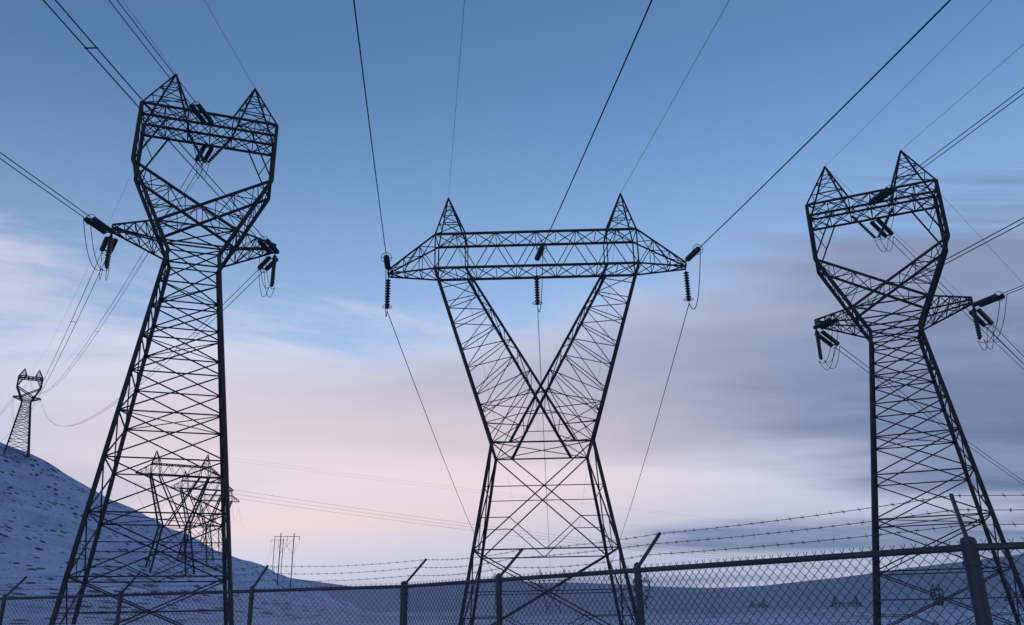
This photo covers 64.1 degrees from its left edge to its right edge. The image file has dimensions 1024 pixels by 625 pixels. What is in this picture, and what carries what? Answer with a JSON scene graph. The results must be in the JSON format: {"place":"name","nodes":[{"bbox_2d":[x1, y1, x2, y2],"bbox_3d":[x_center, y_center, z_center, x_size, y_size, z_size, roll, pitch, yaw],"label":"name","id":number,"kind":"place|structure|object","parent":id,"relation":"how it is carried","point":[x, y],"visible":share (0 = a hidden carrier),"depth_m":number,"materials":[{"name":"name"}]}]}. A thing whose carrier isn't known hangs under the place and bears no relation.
{"place":"outdoors","nodes":[
{"label":"outdoors","id":0,"kind":"place"},
{"bbox_2d":[0,442,1023,624],"bbox_3d":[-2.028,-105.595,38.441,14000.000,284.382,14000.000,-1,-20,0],"label":"terrain","id":1,"kind":"structure","parent":0,"point":[42,504],"depth_m":258.12,"materials":[{"name":"white snow"}]},
{"bbox_2d":[3,368,43,457],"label":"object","id":2,"kind":"object","parent":1,"relation":"on","point":[19,396],"visible":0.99,"depth_m":364.24,"materials":[{"name":"grey metal"}]},
{"bbox_2d":[49,74,278,624],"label":"tower cathead","id":3,"kind":"object","parent":1,"relation":"on","point":[160,239],"visible":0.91,"depth_m":56.24,"materials":[{"name":"grey metal"}]},
{"bbox_2d":[135,450,219,574],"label":"tower","id":4,"kind":"structure","parent":1,"relation":"on","point":[204,463],"depth_m":211.77,"materials":[{"name":"metal"}]},
{"bbox_2d":[171,471,233,562],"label":"tower","id":5,"kind":"structure","parent":1,"relation":"on","point":[211,498],"depth_m":289.95,"materials":[{"name":"metal"}]},
{"bbox_2d":[192,487,239,555],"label":"tower","id":6,"kind":"structure","parent":1,"relation":"on","point":[231,495],"depth_m":379.49,"materials":[{"name":"metal"}]},
{"bbox_2d":[268,533,300,587],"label":"h-frame poles","id":7,"kind":"object","parent":1,"relation":"on","point":[280,536],"visible":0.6,"depth_m":295.75,"materials":[{"name":"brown wood"}]},
{"bbox_2d":[0,537,1023,624],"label":"chain link fence","id":8,"kind":"object","parent":1,"relation":"on","point":[581,597],"visible":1,"depth_m":7.19,"materials":[{"name":"grey metal"}]},
{"bbox_2d":[0,493,1023,624],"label":"fence posts rails","id":9,"kind":"object","parent":1,"relation":"on","point":[969,547],"visible":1,"depth_m":6.83,"materials":[{"name":"grey metal"}]},
{"bbox_2d":[0,0,1023,606],"bbox_3d":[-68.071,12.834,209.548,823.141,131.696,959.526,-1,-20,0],"label":"conductors","id":10,"kind":"structure","parent":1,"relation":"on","point":[196,164],"depth_m":55.34,"materials":[{"name":"grey"}]},
{"bbox_2d":[85,101,1003,359],"bbox_3d":[3.430,-5.865,60.458,65.924,16.608,11.605,1,-20,-6],"label":"line hardware","id":11,"kind":"object","parent":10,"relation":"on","point":[262,240],"visible":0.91,"depth_m":57.28,"materials":[{"name":"metal"}]},
{"bbox_2d":[387,193,686,624],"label":"tower frame","id":12,"kind":"object","parent":1,"relation":"on","point":[602,278],"visible":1,"depth_m":56.28,"materials":[{"name":"metal"}]},
{"bbox_2d":[84,104,1004,540],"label":"insulators","id":13,"kind":"object","parent":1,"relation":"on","point":[110,242],"visible":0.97,"depth_m":59.21,"materials":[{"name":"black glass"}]},
{"bbox_2d":[532,569,572,611],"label":"tower","id":14,"kind":"structure","parent":1,"relation":"on","point":[549,592],"depth_m":456.55,"materials":[{"name":"grey metal"}]},
{"bbox_2d":[633,574,650,608],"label":"tower","id":15,"kind":"structure","parent":1,"relation":"on","point":[645,591],"depth_m":490.86,"materials":[{"name":"grey metal"}]},
{"bbox_2d":[748,600,767,607],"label":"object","id":16,"kind":"structure","parent":1,"relation":"on","point":[758,605],"depth_m":712.74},
{"bbox_2d":[830,595,863,606],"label":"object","id":17,"kind":"structure","parent":1,"relation":"on","point":[856,602],"depth_m":418.23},
{"bbox_2d":[805,150,1023,624],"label":"lattice tower","id":18,"kind":"structure","parent":1,"relation":"on","point":[921,336],"depth_m":60.69,"materials":[{"name":"grey metal"}]},
{"bbox_2d":[930,583,943,605],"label":"tower","id":19,"kind":"structure","parent":1,"relation":"on","point":[941,603],"depth_m":584.64,"materials":[{"name":"grey metal"}]},
{"bbox_2d":[1004,587,1022,603],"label":"tower","id":20,"kind":"structure","parent":1,"relation":"on","point":[1005,599],"depth_m":402.22,"materials":[{"name":"grey metal"}]},
{"bbox_2d":[0,493,1023,590],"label":"fence barbed wire","id":21,"kind":"object","parent":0,"point":[750,547],"visible":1,"depth_m":7.28,"materials":[{"name":"grey metal"}]},
{"bbox_2d":[0,0,1023,587],"label":"sky","id":22,"kind":"structure","parent":0,"point":[750,426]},
{"bbox_2d":[618,595,636,609],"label":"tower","id":23,"kind":"structure","parent":0,"point":[624,603],"depth_m":659.03,"materials":[{"name":"grey metal"}]}
]}

